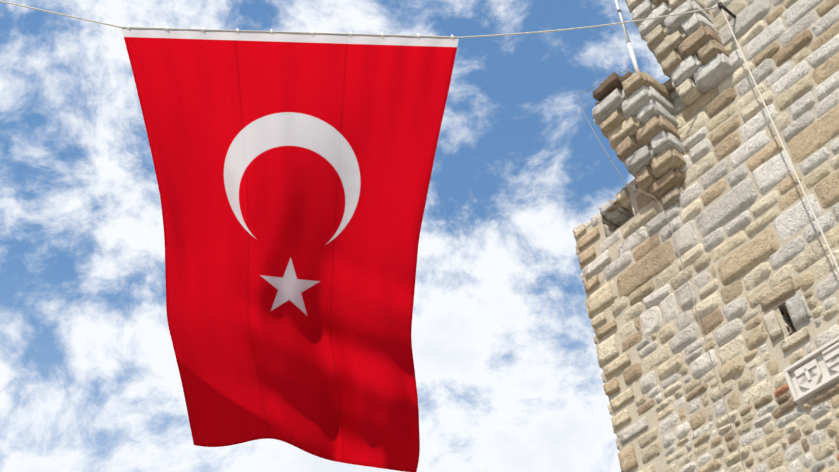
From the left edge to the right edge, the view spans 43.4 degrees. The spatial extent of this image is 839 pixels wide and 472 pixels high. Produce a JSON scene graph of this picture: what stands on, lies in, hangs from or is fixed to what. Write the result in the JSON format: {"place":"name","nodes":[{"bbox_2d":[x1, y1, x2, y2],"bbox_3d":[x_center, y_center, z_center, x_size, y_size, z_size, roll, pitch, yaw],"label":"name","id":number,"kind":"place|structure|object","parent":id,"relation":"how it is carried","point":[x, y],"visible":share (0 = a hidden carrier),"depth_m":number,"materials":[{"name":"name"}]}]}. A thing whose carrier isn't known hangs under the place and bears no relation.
{"place":"outdoors","nodes":[
{"label":"outdoors","id":0,"kind":"place"},
{"bbox_2d":[0,0,669,471],"label":"sky","id":1,"kind":"structure","parent":0,"point":[508,372],"materials":[{"name":"blue"}]},
{"bbox_2d":[602,194,634,235],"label":"opening recess wall","id":2,"kind":"structure","parent":0,"point":[610,227],"depth_m":12.59,"materials":[{"name":"beige stone"}]},
{"label":"ground","id":3,"kind":"structure","parent":0,"visible":0},
{"bbox_2d":[574,0,838,471],"bbox_3d":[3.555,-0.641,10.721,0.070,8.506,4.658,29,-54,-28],"label":"stone wall","id":4,"kind":"structure","parent":3,"relation":"on","point":[652,256],"depth_m":10.70,"materials":[{"name":"beige stone"}]},
{"bbox_2d":[573,0,734,236],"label":"corbels","id":5,"kind":"object","parent":4,"relation":"attached to","point":[635,119],"visible":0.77,"depth_m":12.29,"materials":[{"name":"beige stone"}]},
{"bbox_2d":[627,42,639,71],"bbox_3d":[2.628,-2.139,12.885,0.056,0.773,0.092,-24,-49,19],"label":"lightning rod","id":6,"kind":"object","parent":5,"relation":"on","point":[632,55],"visible":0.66,"depth_m":12.92,"materials":[{"name":"white metal"}]},
{"bbox_2d":[614,0,629,41],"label":"lightning rod","id":7,"kind":"object","parent":6,"relation":"on","point":[623,24],"visible":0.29,"depth_m":13.55,"materials":[{"name":"white metal"}]},
{"bbox_2d":[579,69,745,471],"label":"lightning conductor","id":8,"kind":"object","parent":4,"relation":"attached to","point":[683,269],"visible":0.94,"depth_m":11.01,"materials":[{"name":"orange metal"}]},
{"bbox_2d":[574,89,811,471],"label":"cornerstones","id":9,"kind":"object","parent":4,"relation":"attached to","point":[599,300],"visible":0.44,"depth_m":10.99,"materials":[{"name":"beige stone"}]},
{"bbox_2d":[717,2,735,18],"bbox_3d":[3.574,-2.584,12.187,0.370,0.115,0.050,29,-54,-28],"label":"pulley bracket","id":10,"kind":"object","parent":4,"relation":"attached to","point":[723,7],"visible":0.79,"depth_m":12.18,"materials":[{"name":"grey metal"}]},
{"bbox_2d":[721,8,838,271],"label":"cable","id":11,"kind":"object","parent":10,"relation":"hanging from","point":[821,231],"visible":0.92,"depth_m":10.31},
{"bbox_2d":[776,302,796,335],"bbox_3d":[3.701,0.938,9.952,0.800,0.346,0.090,29,-54,-28],"label":"window slit","id":12,"kind":"object","parent":4,"relation":"attached to","point":[785,314],"visible":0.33,"depth_m":9.90,"materials":[{"name":"stone"}]},
{"bbox_2d":[783,336,838,403],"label":"carved relief panel","id":13,"kind":"object","parent":4,"relation":"attached to","point":[812,374],"visible":0.96,"depth_m":9.19,"materials":[{"name":"white stone"}]},
{"bbox_3d":[-10.176,1.061,9.143,0.180,15.759,0.180,-3,-45,-1],"label":"mast rope","id":14,"kind":"object","parent":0,"visible":0},
{"bbox_2d":[0,0,718,37],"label":"flag rope","id":15,"kind":"object","parent":14,"relation":"attached to","point":[367,34],"visible":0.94,"depth_m":12.55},
{"bbox_2d":[122,28,458,471],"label":"flag","id":16,"kind":"object","parent":15,"relation":"hanging from","point":[293,171],"visible":1,"depth_m":14.19,"materials":[{"name":"fabric"}]},
{"bbox_2d":[127,25,453,38],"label":"flag rings","id":17,"kind":"object","parent":15,"relation":"on","point":[271,31],"visible":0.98,"depth_m":12.66,"materials":[{"name":"white plastic"}]}
]}

